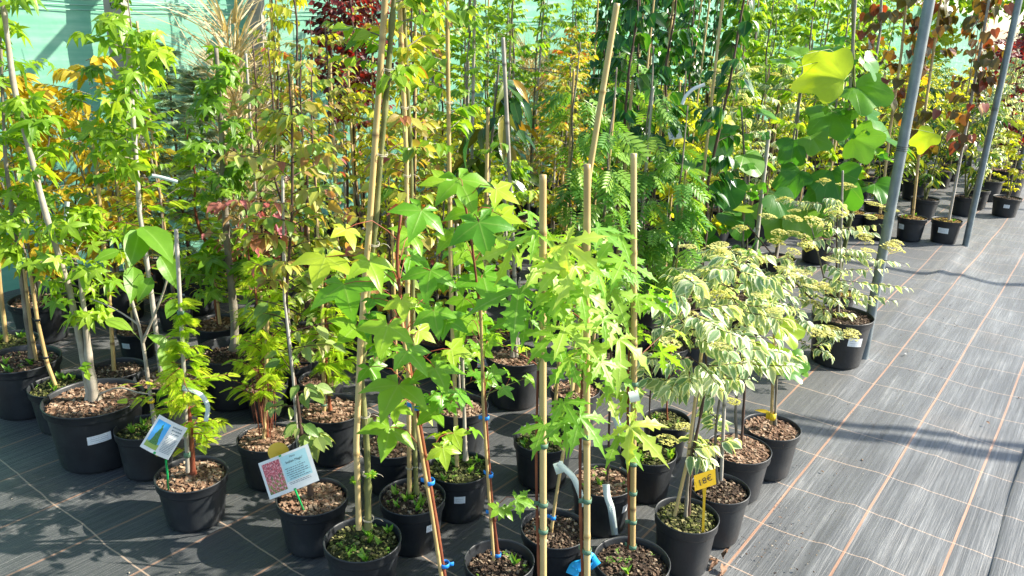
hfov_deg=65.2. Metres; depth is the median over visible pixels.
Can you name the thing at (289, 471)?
plant tag
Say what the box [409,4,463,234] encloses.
potted tree
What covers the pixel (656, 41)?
potted tree
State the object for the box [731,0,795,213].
potted tree
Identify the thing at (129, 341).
potted tree
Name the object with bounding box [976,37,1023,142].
potted maple
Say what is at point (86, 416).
potted tree
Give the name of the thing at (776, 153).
potted shrub
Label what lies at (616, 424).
label strip
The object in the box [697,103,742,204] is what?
potted shrub
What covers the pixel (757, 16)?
potted tree
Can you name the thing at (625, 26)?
potted tree
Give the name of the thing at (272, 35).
potted tree
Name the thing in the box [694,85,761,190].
potted shrub
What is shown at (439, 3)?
potted tree
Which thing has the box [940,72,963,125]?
potted shrub
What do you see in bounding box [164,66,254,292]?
potted conifer
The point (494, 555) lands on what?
potted maple
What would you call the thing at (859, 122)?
potted tree
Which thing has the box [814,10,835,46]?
potted tree
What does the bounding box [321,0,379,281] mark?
potted tree
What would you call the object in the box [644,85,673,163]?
potted shrub
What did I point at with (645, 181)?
potted tree
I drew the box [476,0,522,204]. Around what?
potted tree
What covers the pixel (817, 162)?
potted shrub
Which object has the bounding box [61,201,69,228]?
label strip
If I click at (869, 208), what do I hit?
potted shrub
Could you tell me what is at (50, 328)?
potted shrub
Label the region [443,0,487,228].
potted tree
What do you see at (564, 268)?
potted maple
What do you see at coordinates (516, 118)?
potted tree
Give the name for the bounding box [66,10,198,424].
potted tree
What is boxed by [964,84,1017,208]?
potted dogwood
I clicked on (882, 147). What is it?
potted shrub
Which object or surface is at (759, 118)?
potted shrub
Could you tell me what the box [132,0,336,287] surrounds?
potted grass
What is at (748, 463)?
potted dogwood
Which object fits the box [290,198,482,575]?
potted maple
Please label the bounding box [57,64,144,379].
potted tree
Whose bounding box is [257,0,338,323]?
potted tree
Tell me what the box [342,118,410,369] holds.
potted shrub
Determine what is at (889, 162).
potted shrub
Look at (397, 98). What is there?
potted tree
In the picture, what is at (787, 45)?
potted tree
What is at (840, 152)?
potted shrub
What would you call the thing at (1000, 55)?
potted maple
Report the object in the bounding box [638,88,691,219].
potted shrub
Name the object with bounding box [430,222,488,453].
potted tree
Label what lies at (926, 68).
potted redbud
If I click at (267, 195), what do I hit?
potted tree
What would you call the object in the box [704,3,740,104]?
potted tree
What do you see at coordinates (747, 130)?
potted shrub
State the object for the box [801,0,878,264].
potted tree
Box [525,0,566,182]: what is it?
potted tree
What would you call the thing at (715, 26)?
potted tree
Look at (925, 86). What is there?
potted shrub
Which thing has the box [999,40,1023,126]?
potted maple
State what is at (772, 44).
potted tree
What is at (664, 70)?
potted tree
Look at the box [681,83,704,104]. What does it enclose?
label strip
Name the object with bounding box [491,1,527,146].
potted tree
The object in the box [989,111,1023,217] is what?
potted shrub
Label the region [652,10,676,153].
potted tree
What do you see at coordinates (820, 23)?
potted tree
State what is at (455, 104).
potted tree
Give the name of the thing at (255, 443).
potted conifer
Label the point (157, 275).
potted shrub
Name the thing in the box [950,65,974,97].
potted shrub
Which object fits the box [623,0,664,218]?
potted tree
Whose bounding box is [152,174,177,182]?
label strip
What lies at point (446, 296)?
potted shrub
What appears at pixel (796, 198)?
potted shrub
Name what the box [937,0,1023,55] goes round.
broadleaf tree
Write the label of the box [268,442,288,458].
price disc
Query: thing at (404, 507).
potted tree
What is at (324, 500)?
potted tree
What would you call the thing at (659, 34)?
potted tree
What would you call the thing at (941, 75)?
potted shrub
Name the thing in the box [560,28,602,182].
potted shrub
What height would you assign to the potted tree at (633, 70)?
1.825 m
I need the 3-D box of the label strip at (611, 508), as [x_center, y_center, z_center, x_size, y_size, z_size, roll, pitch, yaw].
[0.336,0.760,2.735,0.068,0.205,0.009,2,18,0]
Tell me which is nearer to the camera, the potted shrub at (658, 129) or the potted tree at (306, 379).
the potted tree at (306, 379)
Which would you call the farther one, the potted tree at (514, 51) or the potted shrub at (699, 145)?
the potted shrub at (699, 145)
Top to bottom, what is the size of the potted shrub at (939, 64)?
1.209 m
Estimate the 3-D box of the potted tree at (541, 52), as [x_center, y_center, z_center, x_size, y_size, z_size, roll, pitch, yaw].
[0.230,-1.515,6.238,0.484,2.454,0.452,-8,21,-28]
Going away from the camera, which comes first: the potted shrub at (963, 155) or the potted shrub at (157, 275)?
the potted shrub at (157, 275)
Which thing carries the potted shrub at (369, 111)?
on the ground at (926, 493)
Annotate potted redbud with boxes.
[838,0,905,235]
[863,0,930,240]
[892,29,931,170]
[896,0,958,241]
[930,0,1013,244]
[941,10,988,181]
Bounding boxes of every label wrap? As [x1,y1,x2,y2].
[553,461,562,474]
[628,390,639,402]
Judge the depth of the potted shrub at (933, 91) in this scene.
9.14 m
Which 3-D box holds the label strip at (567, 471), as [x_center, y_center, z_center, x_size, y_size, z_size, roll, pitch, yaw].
[0.177,0.586,2.384,0.098,0.156,0.011,2,18,0]
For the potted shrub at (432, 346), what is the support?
on the ground at (926, 493)
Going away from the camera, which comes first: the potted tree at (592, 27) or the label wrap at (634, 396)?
the label wrap at (634, 396)
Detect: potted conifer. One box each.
[117,229,239,532]
[133,41,236,316]
[163,127,247,344]
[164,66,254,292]
[219,260,304,490]
[229,215,301,420]
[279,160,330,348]
[285,260,368,466]
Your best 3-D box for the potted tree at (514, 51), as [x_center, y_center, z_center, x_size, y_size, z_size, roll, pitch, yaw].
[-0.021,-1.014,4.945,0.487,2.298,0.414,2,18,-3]
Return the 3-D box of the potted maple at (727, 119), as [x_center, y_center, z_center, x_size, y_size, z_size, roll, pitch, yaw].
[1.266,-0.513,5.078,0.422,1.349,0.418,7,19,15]
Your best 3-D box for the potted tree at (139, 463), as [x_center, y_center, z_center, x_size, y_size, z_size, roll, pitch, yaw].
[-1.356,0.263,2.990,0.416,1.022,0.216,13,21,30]
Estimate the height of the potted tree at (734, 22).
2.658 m
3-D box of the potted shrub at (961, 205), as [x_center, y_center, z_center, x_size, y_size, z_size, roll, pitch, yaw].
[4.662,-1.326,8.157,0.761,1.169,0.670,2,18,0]
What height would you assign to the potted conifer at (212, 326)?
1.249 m
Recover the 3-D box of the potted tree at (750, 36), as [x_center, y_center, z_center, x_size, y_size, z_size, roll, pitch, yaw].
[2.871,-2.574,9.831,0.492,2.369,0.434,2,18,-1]
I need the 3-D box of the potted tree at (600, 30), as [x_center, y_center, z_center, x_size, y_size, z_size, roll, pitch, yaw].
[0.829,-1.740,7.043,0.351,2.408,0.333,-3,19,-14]
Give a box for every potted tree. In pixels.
[0,0,147,473]
[0,1,62,420]
[0,47,39,348]
[0,179,90,434]
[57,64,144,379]
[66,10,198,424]
[91,226,177,480]
[106,0,198,332]
[162,45,276,410]
[201,197,297,334]
[215,64,353,557]
[223,44,285,352]
[229,47,311,401]
[238,0,304,301]
[249,0,304,250]
[255,47,355,369]
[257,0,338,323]
[271,75,349,397]
[283,18,341,254]
[289,24,369,360]
[301,0,353,246]
[310,0,369,277]
[319,1,373,256]
[320,0,457,575]
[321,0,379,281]
[330,135,439,494]
[339,0,384,227]
[345,0,397,251]
[360,0,453,556]
[370,0,463,330]
[377,7,437,291]
[388,5,431,213]
[390,5,462,294]
[407,4,480,270]
[409,1,498,523]
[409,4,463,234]
[413,0,452,208]
[418,0,516,314]
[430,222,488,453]
[442,0,496,176]
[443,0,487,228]
[444,0,484,211]
[445,65,540,389]
[462,0,506,175]
[467,142,538,410]
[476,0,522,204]
[477,0,548,304]
[480,0,535,255]
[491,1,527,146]
[507,0,565,247]
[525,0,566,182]
[531,42,610,339]
[540,0,591,231]
[551,1,600,199]
[569,67,652,394]
[571,0,596,129]
[574,0,630,289]
[578,0,622,222]
[579,30,657,257]
[585,5,606,161]
[586,0,627,224]
[588,6,608,95]
[588,52,643,285]
[590,0,666,348]
[591,0,626,194]
[599,46,687,369]
[607,0,646,231]
[615,0,658,249]
[615,324,680,503]
[616,0,651,208]
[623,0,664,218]
[624,0,700,328]
[629,5,662,175]
[637,0,683,246]
[639,1,663,194]
[643,326,689,462]
[649,6,680,202]
[649,106,716,378]
[650,105,794,334]
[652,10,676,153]
[658,0,706,221]
[663,0,758,365]
[666,0,703,199]
[669,0,709,262]
[685,0,712,147]
[690,0,727,182]
[692,2,728,146]
[703,0,765,238]
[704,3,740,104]
[707,0,772,244]
[727,0,778,184]
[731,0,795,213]
[740,0,766,110]
[741,0,777,153]
[743,295,809,480]
[750,0,787,157]
[750,0,794,182]
[750,7,777,129]
[751,0,940,306]
[756,0,845,289]
[761,0,797,148]
[764,0,804,178]
[769,0,807,128]
[784,0,812,78]
[789,2,848,206]
[796,6,828,61]
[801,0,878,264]
[801,3,825,62]
[814,0,850,170]
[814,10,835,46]
[820,1,874,165]
[833,0,884,165]
[838,2,887,162]
[847,0,887,160]
[863,4,915,183]
[865,6,892,72]
[880,0,899,78]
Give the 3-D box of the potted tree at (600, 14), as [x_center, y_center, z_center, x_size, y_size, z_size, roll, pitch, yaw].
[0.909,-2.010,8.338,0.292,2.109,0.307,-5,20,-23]
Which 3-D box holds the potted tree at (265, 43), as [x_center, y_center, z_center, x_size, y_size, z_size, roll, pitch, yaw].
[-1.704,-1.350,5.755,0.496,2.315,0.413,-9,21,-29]
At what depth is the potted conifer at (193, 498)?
2.78 m
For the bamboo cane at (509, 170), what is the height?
1.490 m
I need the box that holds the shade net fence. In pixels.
[0,0,980,291]
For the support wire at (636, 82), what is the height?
0.111 m
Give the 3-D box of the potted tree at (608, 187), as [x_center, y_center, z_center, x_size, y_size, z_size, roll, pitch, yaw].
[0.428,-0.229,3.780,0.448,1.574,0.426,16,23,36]
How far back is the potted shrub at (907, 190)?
8.88 m
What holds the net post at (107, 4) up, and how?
on the ground at (926, 493)
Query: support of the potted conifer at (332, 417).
on the ground at (926, 493)
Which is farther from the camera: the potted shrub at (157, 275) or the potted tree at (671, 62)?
the potted tree at (671, 62)
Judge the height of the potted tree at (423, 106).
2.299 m
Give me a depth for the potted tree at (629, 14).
3.97 m
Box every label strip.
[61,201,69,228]
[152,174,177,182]
[182,386,209,421]
[556,461,583,506]
[602,484,617,534]
[610,413,620,428]
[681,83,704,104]
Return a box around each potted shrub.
[0,73,85,343]
[0,90,107,311]
[11,55,176,322]
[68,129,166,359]
[76,101,180,296]
[327,82,421,322]
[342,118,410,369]
[392,112,528,315]
[404,120,471,363]
[434,106,518,271]
[527,44,589,264]
[529,47,618,288]
[530,27,609,243]
[538,50,585,202]
[538,100,589,218]
[554,96,594,198]
[556,26,594,182]
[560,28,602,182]
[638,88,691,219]
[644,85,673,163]
[666,98,706,198]
[676,130,716,253]
[687,73,705,152]
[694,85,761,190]
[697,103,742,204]
[722,102,757,176]
[742,94,799,202]
[752,68,770,146]
[764,99,800,188]
[768,90,809,200]
[769,76,813,133]
[787,93,839,193]
[798,95,862,200]
[799,93,810,169]
[809,97,824,164]
[833,99,857,154]
[847,99,929,213]
[851,107,896,199]
[874,82,907,177]
[876,84,895,160]
[881,59,902,112]
[883,66,906,128]
[888,85,962,190]
[893,64,907,128]
[902,99,949,199]
[904,114,974,219]
[911,83,943,167]
[921,74,944,104]
[924,68,957,130]
[927,91,978,188]
[931,80,947,107]
[932,59,956,83]
[932,63,946,99]
[935,102,1023,216]
[937,74,984,162]
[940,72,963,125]
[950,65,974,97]
[952,96,986,170]
[967,75,1022,164]
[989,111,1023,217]
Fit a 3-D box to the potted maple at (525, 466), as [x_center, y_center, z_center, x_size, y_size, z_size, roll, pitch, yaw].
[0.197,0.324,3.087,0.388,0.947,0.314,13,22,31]
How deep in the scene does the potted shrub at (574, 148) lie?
7.73 m
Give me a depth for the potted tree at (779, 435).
3.23 m
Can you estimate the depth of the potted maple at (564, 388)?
3.58 m
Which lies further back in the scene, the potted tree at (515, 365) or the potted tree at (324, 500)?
the potted tree at (515, 365)
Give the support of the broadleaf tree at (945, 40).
on the ground at (926, 493)
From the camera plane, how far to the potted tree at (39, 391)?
3.23 m
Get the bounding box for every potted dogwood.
[610,244,788,575]
[659,255,819,547]
[666,225,818,503]
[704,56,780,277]
[729,170,912,369]
[738,63,804,245]
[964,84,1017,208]
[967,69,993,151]
[974,58,1023,201]
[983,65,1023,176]
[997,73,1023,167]
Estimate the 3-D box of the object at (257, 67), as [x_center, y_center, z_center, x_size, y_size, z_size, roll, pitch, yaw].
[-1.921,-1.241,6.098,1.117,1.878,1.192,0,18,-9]
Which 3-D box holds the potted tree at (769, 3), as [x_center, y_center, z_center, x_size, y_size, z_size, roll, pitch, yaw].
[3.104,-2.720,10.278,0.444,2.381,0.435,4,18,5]
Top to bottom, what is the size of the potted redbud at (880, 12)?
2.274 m
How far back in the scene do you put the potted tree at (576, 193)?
4.32 m
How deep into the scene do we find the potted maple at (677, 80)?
10.95 m
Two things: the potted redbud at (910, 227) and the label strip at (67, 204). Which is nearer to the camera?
the label strip at (67, 204)
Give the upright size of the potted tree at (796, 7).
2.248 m
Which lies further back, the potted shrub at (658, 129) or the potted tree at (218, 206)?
the potted shrub at (658, 129)
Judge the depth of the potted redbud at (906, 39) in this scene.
6.78 m
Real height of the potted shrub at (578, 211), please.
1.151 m
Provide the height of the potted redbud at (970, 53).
2.168 m
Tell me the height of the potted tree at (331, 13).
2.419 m
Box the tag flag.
[566,553,600,575]
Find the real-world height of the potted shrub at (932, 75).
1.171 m
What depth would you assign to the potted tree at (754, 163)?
4.62 m
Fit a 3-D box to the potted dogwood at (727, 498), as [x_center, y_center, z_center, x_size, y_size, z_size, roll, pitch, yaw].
[0.736,0.396,2.768,0.521,1.047,0.467,2,18,0]
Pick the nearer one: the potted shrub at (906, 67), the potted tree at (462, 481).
the potted tree at (462, 481)
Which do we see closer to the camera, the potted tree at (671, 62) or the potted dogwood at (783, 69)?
the potted dogwood at (783, 69)
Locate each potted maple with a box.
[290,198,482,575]
[419,168,534,575]
[464,174,595,575]
[513,246,609,490]
[520,227,600,575]
[532,164,627,575]
[550,238,610,429]
[556,289,653,537]
[577,153,692,575]
[641,71,702,286]
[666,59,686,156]
[687,98,750,310]
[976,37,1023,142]
[979,41,1018,90]
[982,22,1023,196]
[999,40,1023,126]
[1012,46,1023,166]
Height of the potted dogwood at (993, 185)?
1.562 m
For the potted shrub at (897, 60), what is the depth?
17.53 m
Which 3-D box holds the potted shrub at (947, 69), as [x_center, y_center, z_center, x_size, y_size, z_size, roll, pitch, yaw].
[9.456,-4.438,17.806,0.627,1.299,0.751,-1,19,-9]
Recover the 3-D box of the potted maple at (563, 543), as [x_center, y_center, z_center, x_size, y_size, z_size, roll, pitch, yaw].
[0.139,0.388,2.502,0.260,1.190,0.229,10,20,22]
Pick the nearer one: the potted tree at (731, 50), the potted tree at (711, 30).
the potted tree at (731, 50)
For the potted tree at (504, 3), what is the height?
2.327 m
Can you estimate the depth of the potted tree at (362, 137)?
5.37 m
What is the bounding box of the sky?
[918,0,1023,43]
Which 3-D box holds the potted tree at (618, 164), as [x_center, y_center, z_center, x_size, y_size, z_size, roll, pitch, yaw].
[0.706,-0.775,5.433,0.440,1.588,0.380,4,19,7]
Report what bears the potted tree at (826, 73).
on the ground at (926, 493)
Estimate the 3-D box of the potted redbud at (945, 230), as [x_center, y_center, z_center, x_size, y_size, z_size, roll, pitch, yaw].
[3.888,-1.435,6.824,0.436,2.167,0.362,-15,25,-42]
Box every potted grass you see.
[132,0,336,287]
[170,1,308,239]
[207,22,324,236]
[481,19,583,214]
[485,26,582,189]
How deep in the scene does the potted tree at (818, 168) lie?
9.10 m
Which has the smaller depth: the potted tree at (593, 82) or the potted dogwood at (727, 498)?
the potted dogwood at (727, 498)
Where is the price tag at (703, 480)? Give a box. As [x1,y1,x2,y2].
[694,469,715,532]
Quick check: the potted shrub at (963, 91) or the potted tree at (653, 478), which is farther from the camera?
the potted shrub at (963, 91)
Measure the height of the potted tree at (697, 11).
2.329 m
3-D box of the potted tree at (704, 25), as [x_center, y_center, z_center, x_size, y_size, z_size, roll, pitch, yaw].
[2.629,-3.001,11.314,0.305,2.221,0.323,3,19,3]
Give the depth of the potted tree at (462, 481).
2.80 m
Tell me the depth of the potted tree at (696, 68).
5.83 m
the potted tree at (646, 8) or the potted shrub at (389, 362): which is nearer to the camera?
the potted shrub at (389, 362)
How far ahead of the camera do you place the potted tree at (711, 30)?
8.83 m
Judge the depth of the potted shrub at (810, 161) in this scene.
9.06 m
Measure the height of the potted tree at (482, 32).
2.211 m
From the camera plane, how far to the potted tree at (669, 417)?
3.37 m
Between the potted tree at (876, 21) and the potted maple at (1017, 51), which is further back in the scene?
the potted maple at (1017, 51)
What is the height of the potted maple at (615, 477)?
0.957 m
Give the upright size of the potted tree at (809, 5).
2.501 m
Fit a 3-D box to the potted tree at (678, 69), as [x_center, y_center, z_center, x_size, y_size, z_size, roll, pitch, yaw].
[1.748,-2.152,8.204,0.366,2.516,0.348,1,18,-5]
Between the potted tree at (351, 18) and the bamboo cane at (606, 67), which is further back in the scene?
the potted tree at (351, 18)
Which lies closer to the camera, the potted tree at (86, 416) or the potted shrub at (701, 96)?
the potted tree at (86, 416)
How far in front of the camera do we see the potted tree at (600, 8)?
9.10 m
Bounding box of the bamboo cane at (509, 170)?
[501,37,519,351]
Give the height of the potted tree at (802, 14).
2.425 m
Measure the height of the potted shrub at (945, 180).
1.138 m
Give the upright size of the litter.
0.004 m
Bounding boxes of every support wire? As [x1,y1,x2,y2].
[254,49,538,68]
[480,59,790,89]
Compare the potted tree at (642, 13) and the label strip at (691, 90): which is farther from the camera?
the potted tree at (642, 13)
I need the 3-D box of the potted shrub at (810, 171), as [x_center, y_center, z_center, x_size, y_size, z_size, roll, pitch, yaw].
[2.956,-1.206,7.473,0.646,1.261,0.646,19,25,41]
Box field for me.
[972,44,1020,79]
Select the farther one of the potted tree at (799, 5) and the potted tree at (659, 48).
the potted tree at (799, 5)
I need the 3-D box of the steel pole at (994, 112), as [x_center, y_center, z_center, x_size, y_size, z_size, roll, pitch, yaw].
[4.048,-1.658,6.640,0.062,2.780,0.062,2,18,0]
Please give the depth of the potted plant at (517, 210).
7.33 m
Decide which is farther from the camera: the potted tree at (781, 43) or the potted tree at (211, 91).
the potted tree at (781, 43)
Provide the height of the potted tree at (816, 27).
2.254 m
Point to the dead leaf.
(715, 562)
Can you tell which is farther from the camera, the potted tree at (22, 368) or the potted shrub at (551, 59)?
the potted shrub at (551, 59)
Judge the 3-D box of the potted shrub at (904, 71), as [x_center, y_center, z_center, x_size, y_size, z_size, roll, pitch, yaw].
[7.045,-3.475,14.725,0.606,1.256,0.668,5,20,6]
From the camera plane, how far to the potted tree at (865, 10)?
7.42 m
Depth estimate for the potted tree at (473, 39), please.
3.90 m
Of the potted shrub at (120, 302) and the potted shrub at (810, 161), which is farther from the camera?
the potted shrub at (810, 161)
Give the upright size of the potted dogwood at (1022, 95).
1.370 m
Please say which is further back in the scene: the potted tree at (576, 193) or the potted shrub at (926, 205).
the potted shrub at (926, 205)
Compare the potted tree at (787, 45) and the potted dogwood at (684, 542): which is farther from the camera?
the potted tree at (787, 45)
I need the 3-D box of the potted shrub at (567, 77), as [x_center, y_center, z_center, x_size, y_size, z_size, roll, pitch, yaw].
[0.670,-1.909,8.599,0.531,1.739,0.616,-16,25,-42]
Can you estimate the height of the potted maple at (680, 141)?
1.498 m
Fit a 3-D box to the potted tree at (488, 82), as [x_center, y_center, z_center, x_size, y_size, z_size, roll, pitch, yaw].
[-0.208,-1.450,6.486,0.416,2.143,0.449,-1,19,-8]
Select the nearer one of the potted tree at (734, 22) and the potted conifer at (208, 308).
the potted conifer at (208, 308)
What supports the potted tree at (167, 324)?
on the ground at (926, 493)
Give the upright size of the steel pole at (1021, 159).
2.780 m
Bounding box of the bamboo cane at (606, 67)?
[575,3,619,392]
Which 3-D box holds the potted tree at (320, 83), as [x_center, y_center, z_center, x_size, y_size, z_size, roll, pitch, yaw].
[-0.930,-0.266,3.691,0.392,1.615,0.368,14,22,33]
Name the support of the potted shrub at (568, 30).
on the ground at (926, 493)
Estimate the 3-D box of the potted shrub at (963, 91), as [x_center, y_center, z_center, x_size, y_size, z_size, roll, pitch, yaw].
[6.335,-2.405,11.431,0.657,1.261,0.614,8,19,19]
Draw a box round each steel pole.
[862,0,934,359]
[962,0,1022,246]
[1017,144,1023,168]
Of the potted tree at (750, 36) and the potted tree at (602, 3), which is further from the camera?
the potted tree at (750, 36)
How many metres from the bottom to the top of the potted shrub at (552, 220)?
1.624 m
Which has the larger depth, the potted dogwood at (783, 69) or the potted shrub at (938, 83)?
the potted shrub at (938, 83)
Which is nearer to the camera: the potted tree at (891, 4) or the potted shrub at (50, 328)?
the potted shrub at (50, 328)
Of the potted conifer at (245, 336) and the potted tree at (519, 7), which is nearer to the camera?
the potted conifer at (245, 336)
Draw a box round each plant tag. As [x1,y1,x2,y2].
[140,414,187,490]
[258,444,318,510]
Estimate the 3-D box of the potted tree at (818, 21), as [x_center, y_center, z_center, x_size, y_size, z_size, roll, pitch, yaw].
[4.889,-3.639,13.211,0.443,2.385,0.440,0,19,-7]
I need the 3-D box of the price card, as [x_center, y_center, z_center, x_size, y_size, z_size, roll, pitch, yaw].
[0.972,-0.515,5.034,0.098,0.986,0.106,2,18,0]
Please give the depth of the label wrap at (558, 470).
2.41 m
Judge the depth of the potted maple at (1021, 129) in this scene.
10.52 m
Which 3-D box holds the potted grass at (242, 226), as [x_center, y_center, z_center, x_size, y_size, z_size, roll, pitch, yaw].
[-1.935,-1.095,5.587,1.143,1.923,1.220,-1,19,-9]
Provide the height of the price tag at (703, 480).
0.264 m
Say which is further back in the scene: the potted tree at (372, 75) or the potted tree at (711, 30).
the potted tree at (711, 30)
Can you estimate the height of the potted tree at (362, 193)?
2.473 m
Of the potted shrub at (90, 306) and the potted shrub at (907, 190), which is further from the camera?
the potted shrub at (907, 190)
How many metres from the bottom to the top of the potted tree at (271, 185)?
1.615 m
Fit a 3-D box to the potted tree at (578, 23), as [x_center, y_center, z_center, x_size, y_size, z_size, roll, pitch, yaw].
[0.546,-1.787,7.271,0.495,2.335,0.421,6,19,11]
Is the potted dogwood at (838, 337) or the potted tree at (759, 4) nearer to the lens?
the potted dogwood at (838, 337)
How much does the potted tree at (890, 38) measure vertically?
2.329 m
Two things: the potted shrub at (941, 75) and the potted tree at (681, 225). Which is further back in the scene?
the potted shrub at (941, 75)
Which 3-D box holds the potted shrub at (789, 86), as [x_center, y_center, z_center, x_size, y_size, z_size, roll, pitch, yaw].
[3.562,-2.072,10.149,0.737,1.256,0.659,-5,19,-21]
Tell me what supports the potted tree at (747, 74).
on the ground at (926, 493)
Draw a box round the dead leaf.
[708,547,729,575]
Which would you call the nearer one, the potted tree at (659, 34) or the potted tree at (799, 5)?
the potted tree at (659, 34)
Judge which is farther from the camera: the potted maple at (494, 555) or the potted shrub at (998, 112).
the potted shrub at (998, 112)
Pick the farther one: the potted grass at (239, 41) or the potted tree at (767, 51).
the potted tree at (767, 51)
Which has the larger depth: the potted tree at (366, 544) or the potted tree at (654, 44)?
the potted tree at (654, 44)
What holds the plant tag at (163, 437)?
in the potted conifer at (193, 498)
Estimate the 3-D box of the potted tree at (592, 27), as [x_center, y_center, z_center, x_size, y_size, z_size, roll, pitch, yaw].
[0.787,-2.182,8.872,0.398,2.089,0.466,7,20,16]
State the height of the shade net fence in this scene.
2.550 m
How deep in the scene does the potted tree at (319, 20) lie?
5.91 m
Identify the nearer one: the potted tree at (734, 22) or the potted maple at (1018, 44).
the potted tree at (734, 22)
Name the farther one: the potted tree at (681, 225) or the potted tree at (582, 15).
the potted tree at (582, 15)
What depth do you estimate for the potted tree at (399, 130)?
4.23 m
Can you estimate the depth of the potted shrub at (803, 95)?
10.54 m
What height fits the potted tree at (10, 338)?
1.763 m
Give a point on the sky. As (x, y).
(1004, 25)
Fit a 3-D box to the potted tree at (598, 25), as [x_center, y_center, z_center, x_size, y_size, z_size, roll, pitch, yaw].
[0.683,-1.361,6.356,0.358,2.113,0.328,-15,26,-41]
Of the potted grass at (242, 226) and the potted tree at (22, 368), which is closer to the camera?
the potted tree at (22, 368)
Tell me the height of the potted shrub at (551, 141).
1.624 m
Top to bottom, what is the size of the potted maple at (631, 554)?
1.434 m
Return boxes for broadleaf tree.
[883,0,962,64]
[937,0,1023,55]
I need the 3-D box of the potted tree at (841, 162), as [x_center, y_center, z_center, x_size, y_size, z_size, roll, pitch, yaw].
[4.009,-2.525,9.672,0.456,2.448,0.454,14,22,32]
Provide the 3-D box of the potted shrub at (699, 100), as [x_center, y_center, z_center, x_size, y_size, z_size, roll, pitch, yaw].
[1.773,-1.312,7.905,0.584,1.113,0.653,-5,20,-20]
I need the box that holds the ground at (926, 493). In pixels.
[0,87,1023,575]
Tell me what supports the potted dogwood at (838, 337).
on the ground at (926, 493)
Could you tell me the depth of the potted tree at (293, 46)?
5.45 m
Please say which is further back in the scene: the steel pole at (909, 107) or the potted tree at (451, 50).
the potted tree at (451, 50)
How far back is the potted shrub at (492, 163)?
5.26 m
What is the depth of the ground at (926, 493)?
3.37 m
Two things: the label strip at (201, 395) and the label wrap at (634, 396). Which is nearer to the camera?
the label wrap at (634, 396)
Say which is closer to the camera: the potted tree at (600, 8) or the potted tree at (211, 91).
the potted tree at (211, 91)
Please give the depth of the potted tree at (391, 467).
2.95 m
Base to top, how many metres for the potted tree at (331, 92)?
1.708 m
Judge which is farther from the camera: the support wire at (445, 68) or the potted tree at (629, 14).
the support wire at (445, 68)
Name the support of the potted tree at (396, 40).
on the ground at (926, 493)
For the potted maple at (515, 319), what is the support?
on the ground at (926, 493)
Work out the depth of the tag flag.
2.21 m
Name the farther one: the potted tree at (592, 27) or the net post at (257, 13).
the potted tree at (592, 27)
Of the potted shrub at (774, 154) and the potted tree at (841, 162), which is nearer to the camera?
the potted shrub at (774, 154)
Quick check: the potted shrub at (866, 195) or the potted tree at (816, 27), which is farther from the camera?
the potted shrub at (866, 195)
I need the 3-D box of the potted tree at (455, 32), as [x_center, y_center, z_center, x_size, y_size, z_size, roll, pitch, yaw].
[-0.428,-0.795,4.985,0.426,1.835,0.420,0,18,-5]
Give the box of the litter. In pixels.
[11,228,1021,573]
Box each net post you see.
[103,0,156,258]
[247,0,276,213]

